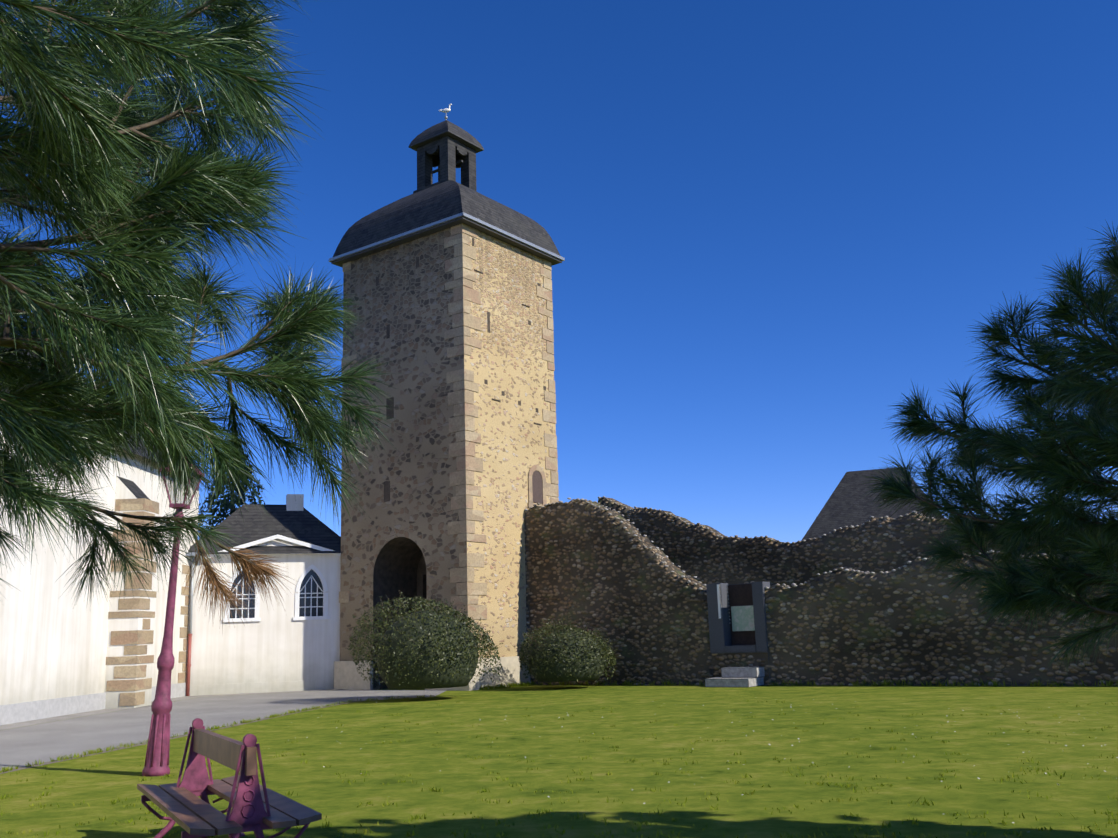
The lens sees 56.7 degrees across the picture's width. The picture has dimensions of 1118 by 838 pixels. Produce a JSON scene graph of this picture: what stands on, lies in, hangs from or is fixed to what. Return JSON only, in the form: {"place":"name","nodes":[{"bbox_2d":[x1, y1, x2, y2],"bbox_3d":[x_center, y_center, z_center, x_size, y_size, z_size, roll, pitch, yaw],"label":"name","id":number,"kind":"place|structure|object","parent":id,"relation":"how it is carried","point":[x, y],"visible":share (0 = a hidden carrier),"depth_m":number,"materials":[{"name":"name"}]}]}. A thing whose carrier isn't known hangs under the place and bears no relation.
{"place":"outdoors","nodes":[
{"label":"outdoors","id":0,"kind":"place"},
{"bbox_2d":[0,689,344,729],"bbox_3d":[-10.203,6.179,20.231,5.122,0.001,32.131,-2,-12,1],"label":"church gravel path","id":1,"kind":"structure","parent":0,"point":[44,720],"depth_m":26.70,"materials":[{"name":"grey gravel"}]},
{"bbox_2d":[0,0,403,605],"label":"pine","id":2,"kind":"object","parent":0,"point":[92,188],"depth_m":3.39,"materials":[{"name":"green plant"}]},
{"bbox_2d":[183,541,295,634],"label":"dead pine needles","id":3,"kind":"object","parent":2,"relation":"attached to","point":[246,567],"visible":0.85,"depth_m":5.11,"materials":[{"name":"plant"}]},
{"bbox_2d":[0,690,446,769],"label":"road asphalt","id":4,"kind":"structure","parent":0,"point":[22,746],"depth_m":23.21,"materials":[{"name":"grey asphalt"}]},
{"bbox_2d":[197,437,264,538],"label":"tree","id":5,"kind":"object","parent":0,"point":[213,511],"depth_m":44.56,"materials":[{"name":"green plant"}]},
{"bbox_2d":[0,678,1117,837],"bbox_3d":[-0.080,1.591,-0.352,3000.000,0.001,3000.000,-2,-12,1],"label":"lawn","id":6,"kind":"structure","parent":0,"point":[458,778],"depth_m":12.85,"materials":[{"name":"green plant"}]},
{"bbox_2d":[0,349,211,724],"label":"church nave","id":7,"kind":"structure","parent":6,"relation":"on","point":[62,655],"depth_m":27.98,"materials":[{"name":"paint"}]},
{"bbox_2d":[142,462,204,775],"bbox_3d":[-5.229,2.553,13.959,0.460,4.260,0.460,0,-13,2],"label":"lamp post","id":8,"kind":"object","parent":6,"relation":"on","point":[157,756],"visible":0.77,"depth_m":13.66,"materials":[{"name":"pink metal"}]},
{"bbox_2d":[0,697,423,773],"bbox_3d":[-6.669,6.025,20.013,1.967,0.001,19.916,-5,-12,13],"label":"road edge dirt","id":9,"kind":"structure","parent":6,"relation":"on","point":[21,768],"depth_m":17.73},
{"bbox_2d":[137,718,321,837],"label":"double bench","id":10,"kind":"object","parent":6,"relation":"on","point":[256,807],"visible":1,"depth_m":7.49,"materials":[{"name":"pink paint"}]},
{"bbox_2d":[185,494,341,695],"bbox_3d":[-10.379,6.178,37.273,6.160,6.950,3.900,2,-12,-17],"label":"church annex","id":11,"kind":"object","parent":6,"relation":"on","point":[294,645],"visible":0.73,"depth_m":35.72,"materials":[{"name":"paint"}]},
{"bbox_2d":[345,590,502,688],"bbox_3d":[-3.681,6.004,28.193,4.227,2.715,3.701,-2,-12,1],"label":"bush","id":12,"kind":"object","parent":6,"relation":"on","point":[415,607],"depth_m":27.37,"materials":[{"name":"green plant"}]},
{"bbox_2d":[334,223,558,690],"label":"stone tower","id":13,"kind":"structure","parent":6,"relation":"on","point":[456,327],"depth_m":35.56,"materials":[{"name":"beige stone"}]},
{"bbox_2d":[329,104,564,267],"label":"tower roof","id":14,"kind":"structure","parent":13,"relation":"on","point":[446,200],"depth_m":37.85,"materials":[{"name":"grey tile"}]},
{"bbox_2d":[514,615,621,681],"bbox_3d":[0.272,6.988,31.724,3.264,1.973,3.489,-2,-12,1],"label":"bush","id":15,"kind":"object","parent":6,"relation":"on","point":[522,654],"depth_m":30.85,"materials":[{"name":"green plant"}]},
{"bbox_2d":[524,500,712,684],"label":"rampart wall","id":16,"kind":"structure","parent":6,"relation":"on","point":[630,594],"depth_m":33.01,"materials":[{"name":"grey stone"}]},
{"bbox_2d":[524,498,706,594],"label":"rampart wall capstones","id":17,"kind":"object","parent":16,"relation":"on","point":[628,533],"visible":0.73,"depth_m":33.70,"materials":[{"name":"grey stone"}]},
{"bbox_2d":[295,696,1117,822],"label":"lawn daisies","id":18,"kind":"object","parent":6,"relation":"on","point":[792,745],"visible":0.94,"depth_m":15.06,"materials":[{"name":"green plant"}]},
{"bbox_2d":[705,581,770,686],"bbox_3d":[5.133,6.234,30.164,1.842,2.950,1.700,-10,-14,35],"label":"doorway","id":19,"kind":"structure","parent":6,"relation":"on","point":[738,633],"depth_m":30.44,"materials":[{"name":"stone"}]},
{"bbox_2d":[765,551,1117,685],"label":"rampart wall","id":20,"kind":"structure","parent":6,"relation":"on","point":[906,624],"depth_m":27.38,"materials":[{"name":"grey stone"}]},
{"bbox_2d":[765,550,1083,588],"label":"rampart wall capstones","id":21,"kind":"object","parent":20,"relation":"on","point":[846,570],"visible":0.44,"depth_m":28.58,"materials":[{"name":"grey stone"}]},
{"bbox_2d":[861,222,1117,681],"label":"pine","id":22,"kind":"object","parent":6,"relation":"on","point":[1008,448],"depth_m":5.79,"materials":[{"name":"green plant"}]},
{"bbox_2d":[0,0,1117,542],"label":"sky","id":23,"kind":"structure","parent":0,"point":[770,221],"materials":[{"name":"blue"}]},
{"bbox_2d":[598,497,1089,587],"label":"rampart wall","id":24,"kind":"structure","parent":0,"point":[705,556],"depth_m":36.27,"materials":[{"name":"grey stone"}]},
{"bbox_2d":[598,496,951,543],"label":"rampart wall capstones","id":25,"kind":"object","parent":24,"relation":"on","point":[766,536],"visible":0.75,"depth_m":36.85,"materials":[{"name":"grey stone"}]},
{"bbox_2d":[801,467,944,540],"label":"roof","id":26,"kind":"structure","parent":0,"point":[846,505],"depth_m":65.50,"materials":[{"name":"tile"}]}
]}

